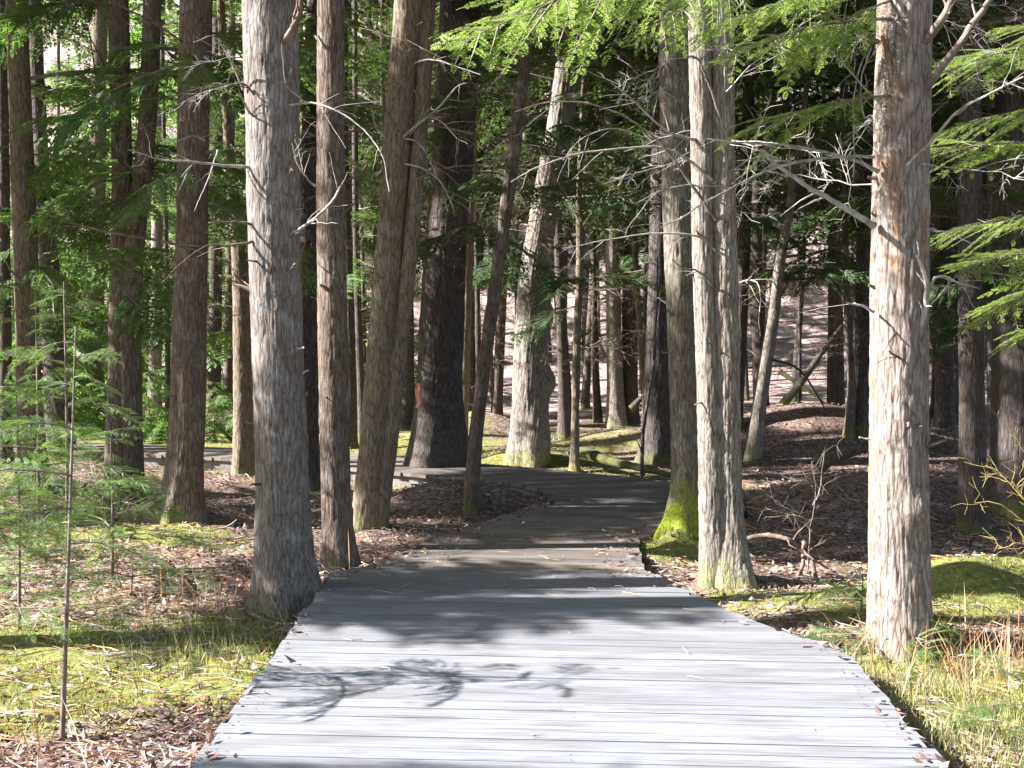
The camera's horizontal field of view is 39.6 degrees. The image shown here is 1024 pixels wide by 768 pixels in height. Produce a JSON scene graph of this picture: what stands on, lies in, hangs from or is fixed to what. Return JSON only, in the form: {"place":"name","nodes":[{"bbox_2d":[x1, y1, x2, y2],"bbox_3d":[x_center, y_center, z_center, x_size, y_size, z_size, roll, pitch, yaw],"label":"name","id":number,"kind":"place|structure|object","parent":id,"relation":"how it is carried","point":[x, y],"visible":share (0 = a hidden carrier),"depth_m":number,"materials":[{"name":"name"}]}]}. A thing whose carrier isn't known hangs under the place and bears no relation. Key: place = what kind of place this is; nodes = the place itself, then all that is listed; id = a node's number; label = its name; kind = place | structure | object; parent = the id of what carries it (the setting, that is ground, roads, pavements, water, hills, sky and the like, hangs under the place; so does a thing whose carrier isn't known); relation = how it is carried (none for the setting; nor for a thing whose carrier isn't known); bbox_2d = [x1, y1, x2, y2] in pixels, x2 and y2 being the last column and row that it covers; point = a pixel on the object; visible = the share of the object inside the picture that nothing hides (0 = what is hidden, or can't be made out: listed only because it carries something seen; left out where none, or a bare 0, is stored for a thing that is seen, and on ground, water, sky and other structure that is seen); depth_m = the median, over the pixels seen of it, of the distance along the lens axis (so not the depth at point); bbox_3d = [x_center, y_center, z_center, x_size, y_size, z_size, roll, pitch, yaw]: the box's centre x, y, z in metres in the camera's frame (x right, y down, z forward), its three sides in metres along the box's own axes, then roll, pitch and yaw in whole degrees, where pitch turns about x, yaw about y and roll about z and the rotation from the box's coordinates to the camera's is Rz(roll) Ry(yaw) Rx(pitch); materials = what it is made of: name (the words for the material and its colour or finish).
{"place":"outdoors","nodes":[
{"label":"outdoors","id":0,"kind":"place"},
{"bbox_2d":[0,0,1023,767],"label":"forest floor","id":1,"kind":"structure","parent":0,"point":[790,418],"depth_m":11.62,"materials":[{"name":"brown soil"}]},
{"bbox_2d":[0,394,60,564],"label":"hemlock sapling","id":2,"kind":"object","parent":1,"relation":"on","point":[29,550],"visible":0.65,"depth_m":8.12,"materials":[{"name":"green plant"}]},
{"bbox_2d":[0,0,78,464],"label":"hemlock tree","id":3,"kind":"object","parent":1,"relation":"on","point":[6,372],"visible":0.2,"depth_m":18.88,"materials":[{"name":"brown plant"}]},
{"bbox_2d":[0,382,102,630],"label":"hemlock sapling","id":4,"kind":"object","parent":1,"relation":"on","point":[19,595],"visible":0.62,"depth_m":8.58,"materials":[{"name":"green plant"}]},
{"bbox_2d":[0,309,122,543],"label":"hemlock sapling","id":5,"kind":"object","parent":1,"relation":"on","point":[36,331],"visible":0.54,"depth_m":11.46,"materials":[{"name":"green plant"}]},
{"bbox_2d":[0,348,138,657],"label":"hemlock sapling","id":6,"kind":"object","parent":1,"relation":"on","point":[14,412],"visible":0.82,"depth_m":6.52,"materials":[{"name":"green plant"}]},
{"bbox_2d":[10,0,135,286],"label":"conifer","id":7,"kind":"object","parent":1,"relation":"on","point":[84,53],"visible":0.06,"depth_m":46.46,"materials":[{"name":"green plant"}]},
{"bbox_2d":[0,282,153,578],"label":"hemlock sapling","id":8,"kind":"object","parent":1,"relation":"on","point":[65,423],"visible":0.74,"depth_m":10.00,"materials":[{"name":"green plant"}]},
{"bbox_2d":[0,0,159,460],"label":"hemlock tree","id":9,"kind":"object","parent":1,"relation":"on","point":[58,407],"visible":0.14,"depth_m":19.33,"materials":[{"name":"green plant"}]},
{"bbox_2d":[0,327,167,740],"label":"hemlock sapling","id":10,"kind":"object","parent":1,"relation":"on","point":[62,430],"visible":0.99,"depth_m":6.33,"materials":[{"name":"green plant"}]},
{"bbox_2d":[10,204,163,435],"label":"young hemlock","id":11,"kind":"object","parent":1,"relation":"on","point":[83,414],"visible":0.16,"depth_m":26.08,"materials":[{"name":"green plant"}]},
{"bbox_2d":[42,0,176,210],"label":"conifer","id":12,"kind":"object","parent":1,"relation":"on","point":[73,61],"visible":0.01,"depth_m":53.49,"materials":[{"name":"green plant"}]},
{"bbox_2d":[48,0,173,427],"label":"hemlock tree","id":13,"kind":"object","parent":1,"relation":"on","point":[100,40],"visible":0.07,"depth_m":26.79,"materials":[{"name":"green plant"}]},
{"bbox_2d":[49,437,221,578],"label":"hemlock sapling","id":14,"kind":"object","parent":1,"relation":"on","point":[145,509],"visible":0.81,"depth_m":9.99,"materials":[{"name":"green plant"}]},
{"bbox_2d":[104,364,169,443],"bbox_3d":[-5.918,0.427,23.564,1.612,1.563,1.442,1,3,34],"label":"hemlock bush","id":15,"kind":"object","parent":1,"relation":"on","point":[155,428],"visible":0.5,"depth_m":23.36,"materials":[{"name":"green plant"}]},
{"bbox_2d":[57,543,220,600],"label":"hemlock sapling","id":16,"kind":"object","parent":1,"relation":"on","point":[94,581],"visible":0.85,"depth_m":9.46,"materials":[{"name":"green plant"}]},
{"bbox_2d":[45,0,245,415],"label":"hemlock tree","id":17,"kind":"object","parent":1,"relation":"on","point":[154,359],"visible":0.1,"depth_m":30.83,"materials":[{"name":"brown plant"}]},
{"bbox_2d":[72,184,232,408],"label":"young hemlock","id":18,"kind":"object","parent":1,"relation":"on","point":[172,225],"visible":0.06,"depth_m":32.59,"materials":[{"name":"green plant"}]},
{"bbox_2d":[78,0,241,427],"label":"hemlock tree","id":19,"kind":"object","parent":1,"relation":"on","point":[211,342],"visible":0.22,"depth_m":25.88,"materials":[{"name":"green plant"}]},
{"bbox_2d":[107,0,235,144],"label":"conifer","id":20,"kind":"object","parent":1,"relation":"on","point":[176,30],"visible":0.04,"depth_m":60.43,"materials":[{"name":"green plant"}]},
{"bbox_2d":[0,0,345,492],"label":"hemlock tree","id":21,"kind":"object","parent":1,"relation":"on","point":[28,277],"visible":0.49,"depth_m":14.94,"materials":[{"name":"green plant"}]},
{"bbox_2d":[130,13,245,258],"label":"conifer","id":22,"kind":"object","parent":1,"relation":"on","point":[236,113],"visible":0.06,"depth_m":47.31,"materials":[{"name":"green plant"}]},
{"bbox_2d":[163,380,232,441],"bbox_3d":[-5.034,0.636,23.780,1.561,1.421,1.263,1,2,33],"label":"hemlock bush","id":23,"kind":"object","parent":1,"relation":"on","point":[215,422],"visible":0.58,"depth_m":23.62,"materials":[{"name":"green plant"}]},
{"bbox_2d":[149,134,253,406],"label":"young hemlock","id":24,"kind":"object","parent":1,"relation":"on","point":[172,237],"visible":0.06,"depth_m":35.24,"materials":[{"name":"green plant"}]},
{"bbox_2d":[33,0,379,525],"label":"hemlock tree","id":25,"kind":"object","parent":1,"relation":"on","point":[183,478],"visible":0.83,"depth_m":12.53,"materials":[{"name":"brown plant"}]},
{"bbox_2d":[131,0,302,413],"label":"hemlock tree","id":26,"kind":"object","parent":1,"relation":"on","point":[214,374],"visible":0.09,"depth_m":31.84,"materials":[{"name":"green plant"}]},
{"bbox_2d":[0,0,435,509],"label":"hemlock tree","id":27,"kind":"object","parent":1,"relation":"on","point":[127,338],"visible":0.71,"depth_m":14.15,"materials":[{"name":"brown plant"}]},
{"bbox_2d":[222,0,234,406],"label":"hemlock tree","id":28,"kind":"object","parent":1,"relation":"on","point":[228,371],"visible":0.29,"depth_m":33.88,"materials":[{"name":"brown plant"}]},
{"bbox_2d":[105,0,388,476],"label":"hemlock tree","id":29,"kind":"object","parent":1,"relation":"on","point":[243,455],"visible":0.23,"depth_m":17.35,"materials":[{"name":"beige plant"}]},
{"bbox_2d":[128,0,389,621],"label":"hemlock tree","id":30,"kind":"object","parent":1,"relation":"on","point":[283,551],"visible":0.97,"depth_m":8.75,"materials":[{"name":"grey plant"}]},
{"bbox_2d":[300,24,391,427],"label":"hemlock tree","id":31,"kind":"object","parent":1,"relation":"on","point":[359,95],"visible":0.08,"depth_m":27.35,"materials":[{"name":"green plant"}]},
{"bbox_2d":[344,0,379,448],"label":"hemlock tree","id":32,"kind":"object","parent":1,"relation":"on","point":[353,441],"visible":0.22,"depth_m":21.62,"materials":[{"name":"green plant"}]},
{"bbox_2d":[318,184,417,391],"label":"young hemlock","id":33,"kind":"object","parent":1,"relation":"on","point":[367,309],"visible":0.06,"depth_m":37.72,"materials":[{"name":"green plant"}]},
{"bbox_2d":[299,0,442,569],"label":"hemlock tree","id":34,"kind":"object","parent":1,"relation":"on","point":[337,528],"visible":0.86,"depth_m":10.40,"materials":[{"name":"brown plant"}]},
{"bbox_2d":[208,0,535,420],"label":"hemlock tree","id":35,"kind":"object","parent":1,"relation":"on","point":[221,235],"visible":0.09,"depth_m":28.89,"materials":[{"name":"green plant"}]},
{"bbox_2d":[351,0,419,372],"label":"hemlock tree","id":36,"kind":"object","parent":1,"relation":"on","point":[363,286],"visible":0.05,"depth_m":38.23,"materials":[{"name":"brown plant"}]},
{"bbox_2d":[349,0,425,336],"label":"hemlock tree","id":37,"kind":"object","parent":1,"relation":"on","point":[374,169],"visible":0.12,"depth_m":28.87,"materials":[{"name":"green plant"}]},
{"bbox_2d":[212,0,574,530],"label":"hemlock tree","id":38,"kind":"object","parent":1,"relation":"on","point":[407,115],"visible":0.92,"depth_m":12.51,"materials":[{"name":"beige plant"}]},
{"bbox_2d":[348,0,438,439],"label":"hemlock tree","id":39,"kind":"object","parent":1,"relation":"on","point":[356,221],"visible":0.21,"depth_m":23.48,"materials":[{"name":"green plant"}]},
{"bbox_2d":[349,0,481,341],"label":"hemlock tree","id":40,"kind":"object","parent":1,"relation":"on","point":[368,154],"visible":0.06,"depth_m":26.19,"materials":[{"name":"green plant"}]},
{"bbox_2d":[207,0,629,491],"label":"hemlock tree","id":41,"kind":"object","parent":1,"relation":"on","point":[310,329],"visible":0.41,"depth_m":15.67,"materials":[{"name":"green plant"}]},
{"bbox_2d":[359,0,497,411],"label":"hemlock tree","id":42,"kind":"object","parent":1,"relation":"on","point":[472,339],"visible":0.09,"depth_m":25.76,"materials":[{"name":"brown plant"}]},
{"bbox_2d":[349,0,524,428],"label":"hemlock tree","id":43,"kind":"object","parent":1,"relation":"on","point":[407,409],"visible":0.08,"depth_m":26.85,"materials":[{"name":"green plant"}]},
{"bbox_2d":[425,103,514,371],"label":"hemlock tree","id":44,"kind":"object","parent":1,"relation":"on","point":[477,322],"visible":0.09,"depth_m":27.70,"materials":[{"name":"brown plant"}]},
{"bbox_2d":[13,442,949,767],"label":"boardwalk","id":45,"kind":"structure","parent":1,"relation":"on","point":[493,668],"depth_m":6.76,"materials":[{"name":"grey wood"}]},
{"bbox_2d":[345,0,644,468],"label":"hemlock tree","id":46,"kind":"object","parent":1,"relation":"on","point":[439,437],"visible":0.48,"depth_m":16.93,"materials":[{"name":"brown plant"}]},
{"bbox_2d":[349,4,644,395],"bbox_3d":[-0.090,-4.575,29.434,6.125,11.307,5.030,1,2,26],"label":"hemlock tree","id":47,"kind":"object","parent":1,"relation":"on","point":[490,146],"visible":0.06,"depth_m":28.89,"materials":[{"name":"green plant"}]},
{"bbox_2d":[0,402,1023,767],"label":"leaf litter","id":48,"kind":"object","parent":1,"relation":"on","point":[192,718],"visible":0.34,"depth_m":9.35,"materials":[{"name":"brown plant"}]},
{"bbox_2d":[0,430,1023,742],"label":"moss","id":49,"kind":"object","parent":1,"relation":"on","point":[150,678],"visible":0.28,"depth_m":7.67,"materials":[{"name":"green plant"}]},
{"bbox_2d":[0,522,1023,767],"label":"dry fern stems","id":50,"kind":"object","parent":1,"relation":"on","point":[952,654],"visible":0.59,"depth_m":7.56,"materials":[{"name":"dry brown plant stems"}]},
{"bbox_2d":[0,401,1023,767],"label":"fallen twigs","id":51,"kind":"object","parent":1,"relation":"on","point":[202,705],"depth_m":8.36,"materials":[{"name":"brown wood"}]},
{"bbox_2d":[480,134,553,403],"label":"hemlock tree","id":52,"kind":"object","parent":1,"relation":"on","point":[490,383],"visible":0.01,"depth_m":36.52,"materials":[{"name":"brown plant"}]},
{"bbox_2d":[361,0,688,430],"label":"hemlock tree","id":53,"kind":"object","parent":1,"relation":"on","point":[469,288],"visible":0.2,"depth_m":19.14,"materials":[{"name":"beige plant"}]},
{"bbox_2d":[415,1,645,415],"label":"hemlock tree","id":54,"kind":"object","parent":1,"relation":"on","point":[497,397],"visible":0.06,"depth_m":28.90,"materials":[{"name":"brown plant"}]},
{"bbox_2d":[489,97,603,319],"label":"young hemlock","id":55,"kind":"object","parent":1,"relation":"on","point":[515,229],"visible":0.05,"depth_m":35.57,"materials":[{"name":"green plant"}]},
{"bbox_2d":[71,585,1023,767],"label":"grass","id":56,"kind":"structure","parent":1,"relation":"on","point":[951,687],"depth_m":6.99,"materials":[{"name":"green plant"}]},
{"bbox_2d":[475,15,640,439],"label":"hemlock tree","id":57,"kind":"object","parent":1,"relation":"on","point":[563,418],"visible":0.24,"depth_m":23.54,"materials":[{"name":"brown plant"}]},
{"bbox_2d":[484,2,653,428],"bbox_3d":[1.843,-6.497,27.423,5.384,15.350,5.090,2,3,43],"label":"hemlock tree","id":58,"kind":"object","parent":1,"relation":"on","point":[616,416],"visible":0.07,"depth_m":27.13,"materials":[{"name":"grey plant"}]},
{"bbox_2d":[522,120,641,408],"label":"hemlock tree","id":59,"kind":"object","parent":1,"relation":"on","point":[585,396],"visible":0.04,"depth_m":32.80,"materials":[{"name":"brown plant"}]},
{"bbox_2d":[576,103,589,358],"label":"bare tree","id":60,"kind":"object","parent":1,"relation":"on","point":[584,316],"visible":0.01,"depth_m":42.01,"materials":[{"name":"wood"}]},
{"bbox_2d":[478,1,690,422],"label":"hemlock tree","id":61,"kind":"object","parent":1,"relation":"on","point":[597,409],"visible":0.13,"depth_m":27.93,"materials":[{"name":"green plant"}]},
{"bbox_2d":[508,20,665,471],"bbox_3d":[0.989,-3.188,18.137,2.797,9.350,2.079,-2,3,-39],"label":"hemlock tree","id":62,"kind":"object","parent":1,"relation":"on","point":[578,280],"visible":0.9,"depth_m":18.12,"materials":[{"name":"green plant"}]},
{"bbox_2d":[368,0,812,514],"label":"hemlock tree","id":63,"kind":"object","parent":1,"relation":"on","point":[471,503],"visible":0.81,"depth_m":13.69,"materials":[{"name":"brown plant"}]},
{"bbox_2d":[431,0,773,467],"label":"hemlock tree","id":64,"kind":"object","parent":1,"relation":"on","point":[529,442],"visible":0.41,"depth_m":18.51,"materials":[{"name":"green plant"}]},
{"bbox_2d":[426,4,788,436],"bbox_3d":[1.323,-5.398,24.393,7.005,13.350,6.245,0,2,0],"label":"hemlock tree","id":65,"kind":"object","parent":1,"relation":"on","point":[478,275],"visible":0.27,"depth_m":24.62,"materials":[{"name":"green plant"}]},
{"bbox_2d":[574,0,652,423],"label":"hemlock tree","id":66,"kind":"object","parent":1,"relation":"on","point":[649,151],"visible":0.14,"depth_m":24.77,"materials":[{"name":"green plant"}]},
{"bbox_2d":[586,1,648,394],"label":"hemlock tree","id":67,"kind":"object","parent":1,"relation":"on","point":[638,309],"visible":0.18,"depth_m":26.20,"materials":[{"name":"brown plant"}]},
{"bbox_2d":[579,445,670,476],"bbox_3d":[1.372,0.973,18.016,0.212,0.313,1.623,-2,3,-40],"label":"fallen log","id":68,"kind":"object","parent":1,"relation":"on","point":[588,453],"visible":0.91,"depth_m":18.00,"materials":[{"name":"green wood"}]},
{"bbox_2d":[636,257,661,477],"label":"sapling","id":69,"kind":"object","parent":1,"relation":"on","point":[644,421],"visible":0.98,"depth_m":16.21,"materials":[{"name":"brown plant"}]},
{"bbox_2d":[493,2,806,413],"bbox_3d":[2.983,-5.571,27.782,5.131,13.350,7.590,-1,3,-36],"label":"hemlock tree","id":70,"kind":"object","parent":1,"relation":"on","point":[647,236],"visible":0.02,"depth_m":27.86,"materials":[{"name":"plant"}]},
{"bbox_2d":[478,2,825,425],"bbox_3d":[2.874,-6.021,27.644,6.167,14.350,6.081,-2,3,-38],"label":"hemlock tree","id":71,"kind":"object","parent":1,"relation":"on","point":[630,376],"visible":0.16,"depth_m":27.33,"materials":[{"name":"green plant"}]},
{"bbox_2d":[497,0,832,591],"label":"hemlock tree","id":72,"kind":"object","parent":1,"relation":"on","point":[724,559],"visible":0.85,"depth_m":9.62,"materials":[{"name":"plant"}]},
{"bbox_2d":[557,0,774,541],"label":"hemlock tree","id":73,"kind":"object","parent":1,"relation":"on","point":[681,512],"visible":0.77,"depth_m":11.04,"materials":[{"name":"grey plant"}]},
{"bbox_2d":[480,1,857,464],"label":"hemlock tree","id":74,"kind":"object","parent":1,"relation":"on","point":[657,447],"visible":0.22,"depth_m":19.16,"materials":[{"name":"green plant"}]},
{"bbox_2d":[429,0,1023,663],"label":"hemlock tree","id":75,"kind":"object","parent":1,"relation":"on","point":[899,598],"visible":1,"depth_m":7.63,"materials":[{"name":"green plant"}]},
{"bbox_2d":[533,0,985,428],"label":"hemlock tree","id":76,"kind":"object","parent":1,"relation":"on","point":[744,254],"visible":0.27,"depth_m":19.91,"materials":[{"name":"green plant"}]},
{"bbox_2d":[735,1,849,407],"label":"hemlock tree","id":77,"kind":"object","parent":1,"relation":"on","point":[756,316],"visible":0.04,"depth_m":23.01,"materials":[{"name":"brown plant"}]},
{"bbox_2d":[757,438,842,569],"bbox_3d":[2.085,0.867,10.271,0.728,0.964,0.353,0,2,0],"label":"dead shrub","id":78,"kind":"object","parent":1,"relation":"on","point":[813,504],"visible":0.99,"depth_m":10.29,"materials":[{"name":"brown wood"}]},
{"bbox_2d":[735,19,874,461],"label":"hemlock tree","id":79,"kind":"object","parent":1,"relation":"on","point":[754,444],"visible":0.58,"depth_m":19.17,"materials":[{"name":"green plant"}]},
{"bbox_2d":[796,540,819,581],"bbox_3d":[2.078,1.368,9.730,0.247,0.522,0.681,-1,2,-15],"label":"fallen branch","id":80,"kind":"object","parent":1,"relation":"on","point":[803,561],"visible":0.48,"depth_m":9.98,"materials":[{"name":"brown wood"}]},
{"bbox_2d":[775,325,842,406],"bbox_3d":[4.664,-0.177,22.548,1.226,1.508,0.189,0,2,-6],"label":"leaning log","id":81,"kind":"object","parent":1,"relation":"on","point":[789,396],"visible":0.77,"depth_m":22.51,"materials":[{"name":"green wood"}]},
{"bbox_2d":[761,90,857,402],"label":"young hemlock","id":82,"kind":"object","parent":1,"relation":"on","point":[799,397],"visible":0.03,"depth_m":33.16,"materials":[{"name":"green plant"}]},
{"bbox_2d":[772,11,858,406],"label":"hemlock tree","id":83,"kind":"object","parent":1,"relation":"on","point":[839,391],"visible":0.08,"depth_m":29.85,"materials":[{"name":"brown plant"}]},
{"bbox_2d":[640,0,993,437],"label":"hemlock tree","id":84,"kind":"object","parent":1,"relation":"on","point":[861,357],"visible":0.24,"depth_m":19.77,"materials":[{"name":"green plant"}]},
{"bbox_2d":[780,88,856,401],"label":"hemlock tree","id":85,"kind":"object","parent":1,"relation":"on","point":[795,374],"visible":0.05,"depth_m":33.57,"materials":[{"name":"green plant"}]},
{"bbox_2d":[615,0,1023,535],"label":"hemlock tree","id":86,"kind":"object","parent":1,"relation":"on","point":[972,428],"visible":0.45,"depth_m":12.30,"materials":[{"name":"green plant"}]},
{"bbox_2d":[736,0,932,404],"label":"hemlock tree","id":87,"kind":"object","parent":1,"relation":"on","point":[830,382],"visible":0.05,"depth_m":25.34,"materials":[{"name":"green plant"}]},
{"bbox_2d":[743,8,931,441],"bbox_3d":[4.344,-4.095,19.558,2.813,10.350,2.614,1,2,34],"label":"hemlock tree","id":88,"kind":"object","parent":1,"relation":"on","point":[849,432],"visible":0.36,"depth_m":19.68,"materials":[{"name":"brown plant"}]},
{"bbox_2d":[810,444,868,472],"bbox_3d":[3.746,0.857,16.235,0.674,0.355,0.267,0,2,0],"label":"fallen log","id":89,"kind":"object","parent":1,"relation":"on","point":[832,457],"visible":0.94,"depth_m":16.16,"materials":[{"name":"brown wood"}]},
{"bbox_2d":[688,0,1023,522],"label":"hemlock tree","id":90,"kind":"object","parent":1,"relation":"on","point":[1007,389],"visible":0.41,"depth_m":12.80,"materials":[{"name":"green plant"}]},
{"bbox_2d":[740,0,985,432],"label":"hemlock tree","id":91,"kind":"object","parent":1,"relation":"on","point":[944,402],"visible":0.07,"depth_m":20.90,"materials":[{"name":"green plant"}]},
{"bbox_2d":[735,4,995,434],"bbox_3d":[6.753,-4.864,22.101,6.554,12.350,6.064,2,3,37],"label":"hemlock tree","id":92,"kind":"object","parent":1,"relation":"on","point":[814,102],"visible":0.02,"depth_m":22.03,"materials":[{"name":"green plant"}]},
{"bbox_2d":[787,554,953,617],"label":"hemlock sapling","id":93,"kind":"object","parent":1,"relation":"on","point":[834,591],"visible":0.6,"depth_m":8.54,"materials":[{"name":"green plant"}]},
{"bbox_2d":[796,619,964,674],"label":"hemlock sapling","id":94,"kind":"object","parent":1,"relation":"on","point":[940,625],"visible":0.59,"depth_m":7.83,"materials":[{"name":"green plant"}]},
{"bbox_2d":[785,0,995,466],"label":"hemlock tree","id":95,"kind":"object","parent":1,"relation":"on","point":[942,334],"visible":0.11,"depth_m":18.48,"materials":[{"name":"brown plant"}]},
{"bbox_2d":[929,216,937,417],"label":"hemlock tree","id":96,"kind":"object","parent":1,"relation":"on","point":[931,412],"visible":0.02,"depth_m":29.91,"materials":[{"name":"brown plant"}]},
{"bbox_2d":[930,24,1023,361],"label":"hemlock tree","id":97,"kind":"object","parent":1,"relation":"on","point":[1009,51],"visible":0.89,"depth_m":8.66,"materials":[{"name":"green plant"}]},
{"bbox_2d":[943,648,1023,767],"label":"hemlock sapling","id":98,"kind":"object","parent":1,"relation":"on","point":[984,713],"visible":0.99,"depth_m":6.08,"materials":[{"name":"green plant"}]},
{"bbox_2d":[952,418,1023,554],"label":"twig shrub","id":99,"kind":"object","parent":1,"relation":"on","point":[1019,492],"visible":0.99,"depth_m":10.33,"materials":[{"name":"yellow wood"}]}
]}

